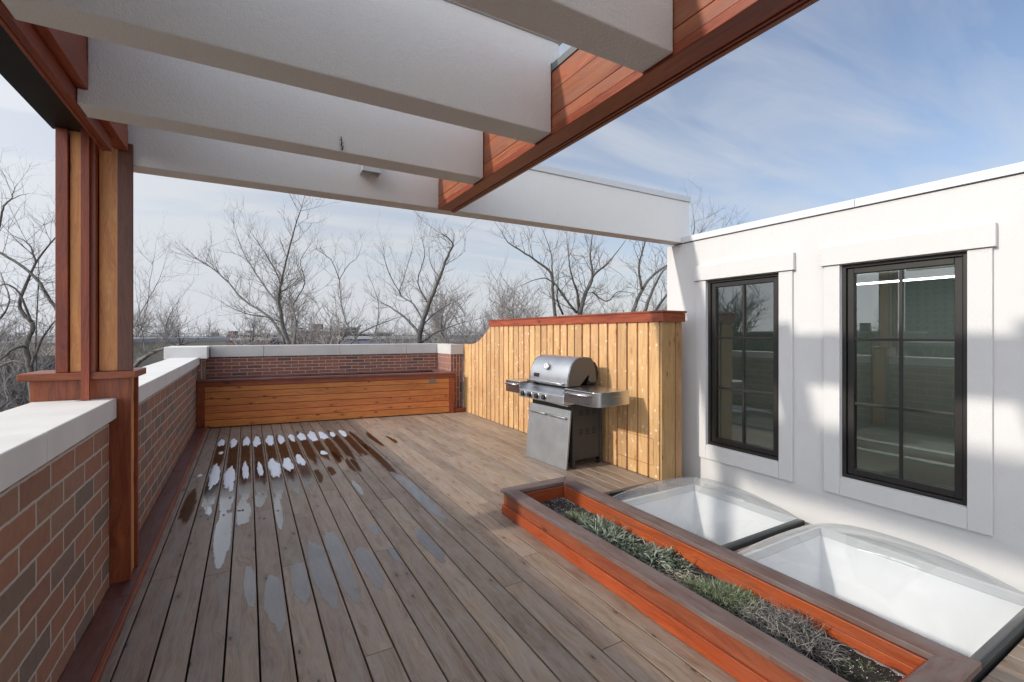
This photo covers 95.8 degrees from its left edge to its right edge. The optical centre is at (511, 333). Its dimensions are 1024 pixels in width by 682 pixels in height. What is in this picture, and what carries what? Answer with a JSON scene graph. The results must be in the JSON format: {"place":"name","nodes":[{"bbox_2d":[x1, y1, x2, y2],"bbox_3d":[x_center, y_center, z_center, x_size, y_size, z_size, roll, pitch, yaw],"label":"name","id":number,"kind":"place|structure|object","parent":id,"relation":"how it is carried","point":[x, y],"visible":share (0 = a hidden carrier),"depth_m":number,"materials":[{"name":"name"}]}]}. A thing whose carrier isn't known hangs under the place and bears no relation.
{"place":"outdoors","nodes":[
{"label":"outdoors","id":0,"kind":"place"},
{"bbox_2d":[8,335,479,338],"bbox_3d":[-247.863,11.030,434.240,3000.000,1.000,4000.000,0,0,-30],"label":"ground","id":1,"kind":"structure","parent":0,"point":[392,335],"depth_m":1583.90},
{"bbox_2d":[0,285,41,411],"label":"bare tree","id":2,"kind":"object","parent":1,"relation":"on","point":[6,390],"visible":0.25,"depth_m":13.97,"materials":[{"name":"grey plant"}]},
{"bbox_2d":[0,147,54,402],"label":"bare tree","id":3,"kind":"object","parent":1,"relation":"on","point":[29,362],"visible":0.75,"depth_m":8.52,"materials":[{"name":"grey plant"}]},
{"bbox_2d":[0,296,54,405],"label":"bare tree","id":4,"kind":"object","parent":1,"relation":"on","point":[49,361],"visible":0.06,"depth_m":24.01,"materials":[{"name":"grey plant"}]},
{"bbox_2d":[15,332,54,369],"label":"bare tree","id":5,"kind":"object","parent":1,"relation":"on","point":[43,356],"visible":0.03,"depth_m":29.45,"materials":[{"name":"grey plant"}]},
{"bbox_2d":[0,398,116,681],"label":"brick parapet","id":6,"kind":"structure","parent":1,"relation":"on","point":[54,521],"depth_m":1.96,"materials":[{"name":"brick"}]},
{"bbox_2d":[17,367,145,584],"bbox_3d":[-2.560,1.377,2.793,0.512,2.306,0.330,0,0,-30],"label":"wooden pedestal","id":7,"kind":"object","parent":6,"relation":"attached to","point":[122,387],"visible":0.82,"depth_m":2.78,"materials":[{"name":"red wood"}]},
{"bbox_2d":[0,0,818,400],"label":"pergola","id":8,"kind":"object","parent":6,"relation":"on","point":[474,108],"visible":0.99,"depth_m":2.25,"materials":[{"name":"white wood"}]},
{"bbox_2d":[359,165,381,176],"bbox_3d":[-1.050,-1.242,3.435,0.138,0.115,0.107,0,0,-30],"label":"wall lamp","id":9,"kind":"object","parent":8,"relation":"attached to","point":[377,171],"visible":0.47,"depth_m":3.40,"materials":[{"name":"white metal"}]},
{"bbox_2d":[0,295,140,410],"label":"bare tree","id":10,"kind":"object","parent":1,"relation":"on","point":[21,391],"visible":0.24,"depth_m":15.26,"materials":[{"name":"grey plant"}]},
{"bbox_2d":[0,337,229,409],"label":"flat roof building","id":11,"kind":"structure","parent":1,"relation":"on","point":[159,356],"depth_m":33.63,"materials":[{"name":"grey"}]},
{"bbox_2d":[37,355,54,370],"bbox_3d":[-30.104,2.180,29.964,1.232,1.500,0.068,0,0,0],"label":"window","id":12,"kind":"structure","parent":11,"relation":"in","point":[43,355],"depth_m":29.93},
{"bbox_2d":[133,297,154,336],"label":"bare tree","id":13,"kind":"object","parent":1,"relation":"on","point":[147,311],"visible":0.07,"depth_m":60.44,"materials":[{"name":"grey plant"}]},
{"bbox_2d":[109,357,199,586],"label":"brick parapet","id":14,"kind":"structure","parent":1,"relation":"on","point":[167,407],"depth_m":4.52,"materials":[{"name":"brick"}]},
{"bbox_2d":[133,294,196,340],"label":"bare tree","id":15,"kind":"object","parent":1,"relation":"on","point":[164,324],"visible":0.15,"depth_m":36.93,"materials":[{"name":"grey plant"}]},
{"bbox_2d":[133,211,239,367],"bbox_3d":[-8.761,3.556,11.806,4.008,13.982,2.453,0,0,12],"label":"bare tree","id":16,"kind":"object","parent":1,"relation":"on","point":[138,362],"visible":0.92,"depth_m":11.91,"materials":[{"name":"grey plant"}]},
{"bbox_2d":[164,346,209,378],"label":"brick pier","id":17,"kind":"structure","parent":1,"relation":"on","point":[202,353],"depth_m":7.44,"materials":[{"name":"stone"}]},
{"bbox_2d":[152,310,223,337],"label":"bare tree","id":18,"kind":"object","parent":1,"relation":"on","point":[194,330],"visible":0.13,"depth_m":42.67,"materials":[{"name":"grey plant"}]},
{"bbox_2d":[183,317,224,336],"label":"bare tree","id":19,"kind":"object","parent":1,"relation":"on","point":[213,331],"visible":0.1,"depth_m":48.70,"materials":[{"name":"grey plant"}]},
{"bbox_2d":[220,304,281,344],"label":"bare tree","id":20,"kind":"object","parent":1,"relation":"on","point":[252,332],"visible":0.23,"depth_m":51.17,"materials":[{"name":"grey plant"}]},
{"bbox_2d":[162,192,342,344],"bbox_3d":[-9.454,2.362,17.653,8.550,16.382,4.418,0,0,22],"label":"bare tree","id":21,"kind":"object","parent":1,"relation":"on","point":[284,336],"visible":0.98,"depth_m":17.07,"materials":[{"name":"grey plant"}]},
{"bbox_2d":[227,331,290,344],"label":"flat roof building","id":22,"kind":"structure","parent":1,"relation":"on","point":[231,341],"depth_m":55.20,"materials":[{"name":"grey"}]},
{"bbox_2d":[224,328,301,337],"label":"flat roof building","id":23,"kind":"structure","parent":1,"relation":"on","point":[256,333],"depth_m":75.00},
{"bbox_2d":[220,266,349,344],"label":"bare tree","id":24,"kind":"object","parent":1,"relation":"on","point":[287,313],"visible":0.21,"depth_m":23.39,"materials":[{"name":"grey plant"}]},
{"bbox_2d":[231,276,380,344],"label":"bare tree","id":25,"kind":"object","parent":1,"relation":"on","point":[334,333],"visible":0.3,"depth_m":22.00,"materials":[{"name":"grey plant"}]},
{"bbox_2d":[206,343,436,377],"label":"brick parapet","id":26,"kind":"structure","parent":1,"relation":"on","point":[233,360],"depth_m":8.69,"materials":[{"name":"brick"}]},
{"bbox_2d":[298,324,353,344],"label":"flat roof building","id":27,"kind":"structure","parent":1,"relation":"on","point":[314,327],"depth_m":60.00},
{"bbox_2d":[304,216,419,343],"bbox_3d":[-6.603,2.622,19.663,4.974,15.836,4.943,0,0,-30],"label":"bare tree","id":28,"kind":"object","parent":1,"relation":"on","point":[352,333],"visible":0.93,"depth_m":19.61,"materials":[{"name":"grey plant"}]},
{"bbox_2d":[364,307,423,343],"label":"bare tree","id":29,"kind":"object","parent":1,"relation":"on","point":[390,336],"visible":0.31,"depth_m":43.45,"materials":[{"name":"grey plant"}]},
{"bbox_2d":[359,210,497,343],"bbox_3d":[-2.866,3.113,15.235,4.348,14.891,4.198,0,0,-16],"label":"bare tree","id":30,"kind":"object","parent":1,"relation":"on","point":[420,329],"visible":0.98,"depth_m":14.74,"materials":[{"name":"grey plant"}]},
{"bbox_2d":[368,251,495,412],"bbox_3d":[-2.552,3.441,18.942,6.770,14.247,6.506,0,0,-28],"label":"bare tree","id":31,"kind":"object","parent":1,"relation":"on","point":[440,324],"visible":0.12,"depth_m":18.32,"materials":[{"name":"grey plant"}]},
{"bbox_2d":[432,343,463,407],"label":"brick pier","id":32,"kind":"structure","parent":1,"relation":"on","point":[450,357],"depth_m":9.15,"materials":[{"name":"brick"}]},
{"bbox_2d":[408,295,503,343],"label":"bare tree","id":33,"kind":"object","parent":1,"relation":"on","point":[458,332],"visible":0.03,"depth_m":22.55,"materials":[{"name":"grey plant"}]},
{"bbox_2d":[383,279,544,415],"bbox_3d":[-1.477,4.036,16.868,6.316,13.011,6.431,0,0,39],"label":"bare tree","id":34,"kind":"object","parent":1,"relation":"on","point":[462,332],"visible":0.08,"depth_m":17.54,"materials":[{"name":"grey plant"}]},
{"bbox_2d":[451,312,498,342],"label":"bare tree","id":35,"kind":"object","parent":1,"relation":"on","point":[470,330],"visible":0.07,"depth_m":45.55,"materials":[{"name":"grey plant"}]},
{"bbox_2d":[469,296,526,343],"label":"bare tree","id":36,"kind":"object","parent":1,"relation":"on","point":[492,318],"visible":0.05,"depth_m":40.31,"materials":[{"name":"grey plant"}]},
{"bbox_2d":[452,254,563,360],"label":"bare tree","id":37,"kind":"object","parent":1,"relation":"on","point":[511,309],"visible":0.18,"depth_m":21.22,"materials":[{"name":"grey plant"}]},
{"bbox_2d":[477,276,548,341],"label":"bare tree","id":38,"kind":"object","parent":1,"relation":"on","point":[523,314],"visible":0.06,"depth_m":29.07,"materials":[{"name":"grey plant"}]},
{"bbox_2d":[489,223,666,315],"bbox_3d":[1.797,2.985,13.541,5.183,15.123,3.577,0,0,14],"label":"bare tree","id":39,"kind":"object","parent":1,"relation":"on","point":[580,307],"visible":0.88,"depth_m":13.62,"materials":[{"name":"grey plant"}]},
{"bbox_2d":[556,279,620,314],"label":"bare tree","id":40,"kind":"object","parent":1,"relation":"on","point":[614,311],"visible":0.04,"depth_m":27.29,"materials":[{"name":"grey plant"}]},
{"bbox_2d":[557,276,666,315],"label":"bare tree","id":41,"kind":"object","parent":1,"relation":"on","point":[655,298],"visible":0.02,"depth_m":21.40,"materials":[{"name":"grey plant"}]},
{"bbox_2d":[624,274,666,311],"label":"bare tree","id":42,"kind":"object","parent":1,"relation":"on","point":[663,304],"visible":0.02,"depth_m":28.65,"materials":[{"name":"grey plant"}]},
{"bbox_2d":[602,179,749,311],"bbox_3d":[4.893,2.890,13.371,4.773,15.314,3.136,0,0,-30],"label":"bare tree","id":43,"kind":"object","parent":1,"relation":"on","point":[637,298],"visible":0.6,"depth_m":12.92,"materials":[{"name":"grey plant"}]},
{"bbox_3d":[3.801,7.130,5.394,13.850,6.800,13.600,0,0,-30],"label":"brick building","id":44,"kind":"object","parent":1,"relation":"on","visible":0},
{"bbox_2d":[667,162,1023,594],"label":"white stucco house","id":45,"kind":"structure","parent":44,"relation":"on","point":[858,362],"depth_m":3.96,"materials":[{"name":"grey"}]},
{"bbox_2d":[693,252,795,481],"bbox_3d":[2.289,0.302,4.594,0.140,2.045,1.060,0,0,-30],"label":"window","id":46,"kind":"structure","parent":45,"relation":"in","point":[782,451],"depth_m":4.54,"materials":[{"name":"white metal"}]},
{"bbox_2d":[820,222,997,535],"bbox_3d":[2.922,0.302,3.484,0.140,2.045,1.059,0,0,-30],"label":"window","id":47,"kind":"structure","parent":45,"relation":"in","point":[973,340],"depth_m":3.32,"materials":[{"name":"white metal"}]},
{"bbox_2d":[348,329,391,335],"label":"flat roof building","id":48,"kind":"structure","parent":0,"point":[363,334],"depth_m":66.00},
{"bbox_2d":[333,336,435,343],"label":"flat roof building","id":49,"kind":"structure","parent":0,"point":[363,340],"depth_m":52.00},
{"bbox_2d":[148,424,657,681],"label":"deck underlay","id":50,"kind":"object","parent":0,"point":[635,492],"visible":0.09,"depth_m":3.27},
{"bbox_2d":[99,411,738,681],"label":"deck","id":51,"kind":"structure","parent":50,"relation":"on","point":[444,568],"depth_m":2.86,"materials":[{"name":"brown wood"}]},
{"bbox_2d":[58,427,206,681],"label":"skirting board","id":52,"kind":"object","parent":51,"relation":"on","point":[88,661],"visible":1,"depth_m":2.63,"materials":[{"name":"red wood"}]},
{"bbox_2d":[179,489,196,520],"bbox_3d":[-2.886,1.529,4.139,0.128,0.001,1.190,0,0,-30],"label":"damp stain","id":53,"kind":"object","parent":51,"relation":"on","point":[190,502],"visible":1,"depth_m":4.09,"materials":[{"name":"brown wood"}]},
{"bbox_2d":[205,506,211,514],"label":"snow patch","id":54,"kind":"object","parent":51,"relation":"on","point":[208,510],"visible":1,"depth_m":3.96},
{"bbox_2d":[204,485,214,498],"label":"damp stain","id":55,"kind":"object","parent":51,"relation":"on","point":[208,493],"visible":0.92,"depth_m":4.48,"materials":[{"name":"grey liquid"}]},
{"bbox_2d":[208,463,219,489],"bbox_3d":[-3.204,1.520,4.989,0.101,0.017,1.066,0,0,-30],"label":"snow patch","id":56,"kind":"object","parent":51,"relation":"on","point":[214,476],"visible":1,"depth_m":4.90,"materials":[{"name":"snow"}]},
{"bbox_2d":[212,439,224,464],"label":"damp stain","id":57,"kind":"object","parent":51,"relation":"on","point":[217,454],"visible":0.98,"depth_m":5.80,"materials":[{"name":"brown wood"}]},
{"bbox_2d":[223,466,234,491],"bbox_3d":[-2.992,1.520,4.898,0.111,0.018,1.032,0,0,-30],"label":"snow patch","id":58,"kind":"object","parent":51,"relation":"on","point":[229,478],"visible":1,"depth_m":4.83,"materials":[{"name":"snow"}]},
{"bbox_2d":[227,442,237,471],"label":"damp stain","id":59,"kind":"object","parent":51,"relation":"on","point":[232,456],"visible":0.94,"depth_m":5.70,"materials":[{"name":"brown wood"}]},
{"bbox_2d":[230,438,237,447],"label":"snow patch","id":60,"kind":"object","parent":51,"relation":"on","point":[233,442],"visible":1,"depth_m":6.42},
{"bbox_2d":[240,439,249,482],"bbox_3d":[-3.330,1.529,5.787,0.132,0.001,3.110,0,0,-30],"label":"damp stain","id":61,"kind":"object","parent":51,"relation":"on","point":[244,450],"visible":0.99,"depth_m":5.80,"materials":[{"name":"brown wood"}]},
{"bbox_2d":[239,464,250,479],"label":"puddle","id":62,"kind":"object","parent":51,"relation":"on","point":[249,476],"visible":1,"depth_m":4.98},
{"bbox_2d":[242,461,248,478],"bbox_3d":[-3.004,1.523,5.216,0.068,0.011,0.832,0,0,-30],"label":"snow patch","id":63,"kind":"object","parent":51,"relation":"on","point":[245,470],"visible":1,"depth_m":5.13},
{"bbox_2d":[243,437,249,445],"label":"snow patch","id":64,"kind":"object","parent":51,"relation":"on","point":[246,440],"visible":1,"depth_m":6.49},
{"bbox_2d":[253,436,260,446],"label":"snow patch","id":65,"kind":"object","parent":51,"relation":"on","point":[256,441],"visible":1,"depth_m":6.48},
{"bbox_2d":[254,435,265,478],"bbox_3d":[-3.187,1.529,5.825,0.132,0.001,3.226,0,0,-30],"label":"damp stain","id":66,"kind":"object","parent":51,"relation":"on","point":[258,451],"visible":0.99,"depth_m":5.75,"materials":[{"name":"brown wood"}]},
{"bbox_2d":[257,461,262,475],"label":"snow patch","id":67,"kind":"object","parent":51,"relation":"on","point":[260,469],"visible":1,"depth_m":5.17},
{"bbox_2d":[255,461,265,477],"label":"puddle","id":68,"kind":"object","parent":51,"relation":"on","point":[256,472],"visible":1,"depth_m":5.09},
{"bbox_2d":[265,435,273,445],"bbox_3d":[-3.460,1.519,6.611,0.113,0.019,0.748,0,0,-30],"label":"snow patch","id":69,"kind":"object","parent":51,"relation":"on","point":[269,440],"visible":1,"depth_m":6.54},
{"bbox_2d":[266,443,276,459],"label":"damp stain","id":70,"kind":"object","parent":51,"relation":"on","point":[271,452],"visible":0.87,"depth_m":5.99,"materials":[{"name":"brown wood"}]},
{"bbox_2d":[268,458,280,476],"bbox_3d":[-2.718,1.518,5.293,0.132,0.022,0.910,0,0,-30],"label":"snow patch","id":71,"kind":"object","parent":51,"relation":"on","point":[274,468],"visible":1,"depth_m":5.21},
{"bbox_2d":[277,435,284,443],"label":"snow patch","id":72,"kind":"object","parent":51,"relation":"on","point":[280,438],"visible":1,"depth_m":6.61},
{"bbox_2d":[276,436,292,475],"bbox_3d":[-2.913,1.529,5.926,0.132,0.001,3.091,0,0,-30],"label":"damp stain","id":73,"kind":"object","parent":51,"relation":"on","point":[283,450],"visible":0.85,"depth_m":5.99,"materials":[{"name":"brown wood"}]},
{"bbox_2d":[282,457,293,470],"bbox_3d":[-2.617,1.519,5.401,0.118,0.020,0.656,0,0,-30],"label":"snow patch","id":74,"kind":"object","parent":51,"relation":"on","point":[288,465],"visible":1,"depth_m":5.34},
{"bbox_2d":[175,420,411,524],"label":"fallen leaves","id":75,"kind":"object","parent":51,"relation":"on","point":[238,480],"visible":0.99,"depth_m":4.43,"materials":[{"name":"brown plant"}]},
{"bbox_2d":[289,439,302,457],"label":"damp stain","id":76,"kind":"object","parent":51,"relation":"on","point":[295,448],"visible":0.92,"depth_m":6.15,"materials":[{"name":"brown wood"}]},
{"bbox_2d":[296,454,305,464],"bbox_3d":[-2.571,1.521,5.620,0.095,0.016,0.614,0,0,-30],"label":"snow patch","id":77,"kind":"object","parent":51,"relation":"on","point":[300,460],"visible":1,"depth_m":5.54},
{"bbox_2d":[297,433,305,439],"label":"snow patch","id":78,"kind":"object","parent":51,"relation":"on","point":[301,436],"visible":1,"depth_m":6.79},
{"bbox_2d":[297,458,309,471],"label":"puddle","id":79,"kind":"object","parent":51,"relation":"on","point":[305,468],"visible":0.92,"depth_m":5.28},
{"bbox_2d":[301,471,309,480],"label":"damp stain","id":80,"kind":"object","parent":51,"relation":"on","point":[306,475],"visible":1,"depth_m":4.98,"materials":[{"name":"brown wood"}]},
{"bbox_2d":[297,432,316,462],"bbox_3d":[-2.799,1.529,6.304,0.132,0.001,2.666,0,0,-30],"label":"damp stain","id":81,"kind":"object","parent":51,"relation":"on","point":[309,450],"visible":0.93,"depth_m":6.10,"materials":[{"name":"brown wood"}]},
{"bbox_2d":[307,431,317,440],"bbox_3d":[-2.982,1.519,6.904,0.120,0.019,0.792,0,0,-30],"label":"snow patch","id":82,"kind":"object","parent":51,"relation":"on","point":[312,436],"visible":1,"depth_m":6.80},
{"bbox_2d":[314,470,322,481],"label":"damp stain","id":83,"kind":"object","parent":51,"relation":"on","point":[319,476],"visible":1,"depth_m":4.98,"materials":[{"name":"brown wood"}]},
{"bbox_2d":[312,439,328,458],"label":"damp stain","id":84,"kind":"object","parent":51,"relation":"on","point":[318,445],"visible":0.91,"depth_m":6.20,"materials":[{"name":"brown wood"}]},
{"bbox_2d":[318,431,327,438],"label":"snow patch","id":85,"kind":"object","parent":51,"relation":"on","point":[322,435],"visible":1,"depth_m":6.86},
{"bbox_2d":[196,369,456,427],"bbox_3d":[-3.245,1.135,8.537,4.338,0.780,0.892,0,0,-22],"label":"bench planter","id":86,"kind":"object","parent":51,"relation":"on","point":[223,401],"visible":1,"depth_m":8.08,"materials":[{"name":"orange wood"}]},
{"bbox_2d":[327,467,335,474],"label":"damp stain","id":87,"kind":"object","parent":51,"relation":"on","point":[331,471],"visible":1,"depth_m":5.16,"materials":[{"name":"brown wood"}]},
{"bbox_2d":[324,438,342,460],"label":"damp stain","id":88,"kind":"object","parent":51,"relation":"on","point":[335,451],"visible":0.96,"depth_m":6.15,"materials":[{"name":"brown wood"}]},
{"bbox_2d":[328,431,354,459],"bbox_3d":[-2.376,1.529,6.432,0.132,0.001,2.590,0,0,-30],"label":"damp stain","id":89,"kind":"object","parent":51,"relation":"on","point":[342,445],"visible":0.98,"depth_m":6.31,"materials":[{"name":"brown wood"}]},
{"bbox_2d":[350,459,360,470],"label":"damp stain","id":90,"kind":"object","parent":51,"relation":"on","point":[354,463],"visible":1,"depth_m":5.40,"materials":[{"name":"brown wood"}]},
{"bbox_2d":[345,435,366,454],"bbox_3d":[-2.207,1.529,6.426,0.132,0.001,1.818,0,0,-30],"label":"damp stain","id":91,"kind":"object","parent":51,"relation":"on","point":[355,445],"visible":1,"depth_m":6.31,"materials":[{"name":"brown wood"}]},
{"bbox_2d":[350,432,366,448],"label":"damp stain","id":92,"kind":"object","parent":51,"relation":"on","point":[360,441],"visible":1,"depth_m":6.61,"materials":[{"name":"brown wood"}]},
{"bbox_2d":[367,432,382,445],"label":"damp stain","id":93,"kind":"object","parent":51,"relation":"on","point":[373,438],"visible":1,"depth_m":6.74,"materials":[{"name":"brown wood"}]},
{"bbox_2d":[362,444,400,480],"bbox_3d":[-1.566,1.529,5.575,0.114,0.001,2.605,0,0,-30],"label":"damp stain","id":94,"kind":"object","parent":51,"relation":"on","point":[383,462],"visible":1,"depth_m":5.53,"materials":[{"name":"brown wood"}]},
{"bbox_2d":[454,407,464,411],"bbox_3d":[-1.038,1.494,9.071,0.210,0.068,0.125,0,0,-30],"label":"skirting board","id":95,"kind":"object","parent":51,"relation":"on","point":[460,409],"visible":0.8,"depth_m":9.02,"materials":[{"name":"orange wood"}]},
{"bbox_2d":[505,355,628,470],"bbox_3d":[0.609,0.901,5.545,0.667,1.258,1.740,0,0,-33],"label":"gas grill","id":96,"kind":"object","parent":51,"relation":"on","point":[571,400],"visible":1,"depth_m":5.36,"materials":[{"name":"silver metal"}]},
{"bbox_2d":[526,402,571,470],"bbox_3d":[0.422,1.200,5.506,0.090,0.660,0.780,0,0,-33],"label":"door","id":97,"kind":"structure","parent":96,"relation":"in","point":[548,434],"depth_m":5.45,"materials":[{"name":"silver metal"}]},
{"bbox_2d":[500,476,981,681],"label":"planter box","id":98,"kind":"object","parent":51,"relation":"on","point":[736,647],"visible":0.79,"depth_m":2.37,"materials":[{"name":"orange wood"}]},
{"bbox_2d":[561,507,592,524],"bbox_3d":[0.506,1.422,3.583,0.303,0.117,0.341,0,0,-30],"label":"herb plant","id":99,"kind":"object","parent":98,"relation":"in","point":[571,513],"visible":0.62,"depth_m":3.62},
{"bbox_2d":[576,514,649,561],"bbox_3d":[0.685,1.427,3.258,0.476,0.185,0.758,0,0,-30],"label":"leafy plant","id":100,"kind":"object","parent":98,"relation":"in","point":[602,525],"visible":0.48,"depth_m":3.30,"materials":[{"name":"green plant"}]},
{"bbox_2d":[619,538,702,586],"bbox_3d":[0.895,1.434,2.932,0.518,0.175,0.606,0,0,-30],"label":"leafy plant","id":101,"kind":"object","parent":98,"relation":"in","point":[664,553],"visible":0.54,"depth_m":2.93,"materials":[{"name":"green plant"}]},
{"bbox_2d":[662,569,699,588],"bbox_3d":[0.960,1.428,2.707,0.261,0.046,0.264,0,0,-30],"label":"dead shrub","id":102,"kind":"object","parent":98,"relation":"in","point":[680,579],"visible":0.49,"depth_m":2.72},
{"bbox_2d":[676,573,766,625],"bbox_3d":[1.111,1.417,2.498,0.467,0.176,0.533,0,0,-30],"label":"herb plant","id":103,"kind":"object","parent":98,"relation":"in","point":[704,584],"visible":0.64,"depth_m":2.52,"materials":[{"name":"plant"}]},
{"bbox_2d":[545,498,902,681],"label":"white grit","id":104,"kind":"object","parent":98,"relation":"on","point":[739,616],"visible":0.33,"depth_m":2.33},
{"bbox_2d":[730,594,853,674],"bbox_3d":[1.303,1.396,2.207,0.421,0.219,0.570,0,0,-30],"label":"dead shrub","id":105,"kind":"object","parent":98,"relation":"in","point":[794,626],"visible":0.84,"depth_m":2.17,"materials":[{"name":"plant"}]},
{"bbox_2d":[833,657,893,681],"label":"herb plant","id":106,"kind":"object","parent":98,"relation":"in","point":[861,665],"visible":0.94,"depth_m":2.00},
{"bbox_2d":[464,310,686,486],"bbox_3d":[0.440,0.796,7.030,0.360,2.068,5.085,0,0,-30],"label":"cedar fence","id":107,"kind":"object","parent":50,"relation":"on","point":[638,355],"visible":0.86,"depth_m":5.38,"materials":[{"name":"yellow wood"}]},
{"bbox_2d":[620,480,1023,681],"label":"deck","id":108,"kind":"structure","parent":50,"relation":"on","point":[1009,667],"depth_m":2.36,"materials":[{"name":"brown wood"}]},
{"bbox_2d":[614,477,804,550],"bbox_3d":[1.569,2.486,4.105,1.555,2.287,1.145,0,0,-30],"label":"skylight","id":109,"kind":"object","parent":108,"relation":"attached to","point":[727,521],"visible":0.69,"depth_m":4.64,"materials":[{"name":"plastic"}]},
{"bbox_2d":[743,523,1023,681],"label":"skylight","id":110,"kind":"object","parent":108,"relation":"in","point":[981,621],"visible":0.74,"depth_m":3.34,"materials":[{"name":"plastic"}]},
{"bbox_2d":[0,0,1023,335],"label":"sky","id":111,"kind":"structure","parent":0,"point":[838,101],"materials":[{"name":"blue"}]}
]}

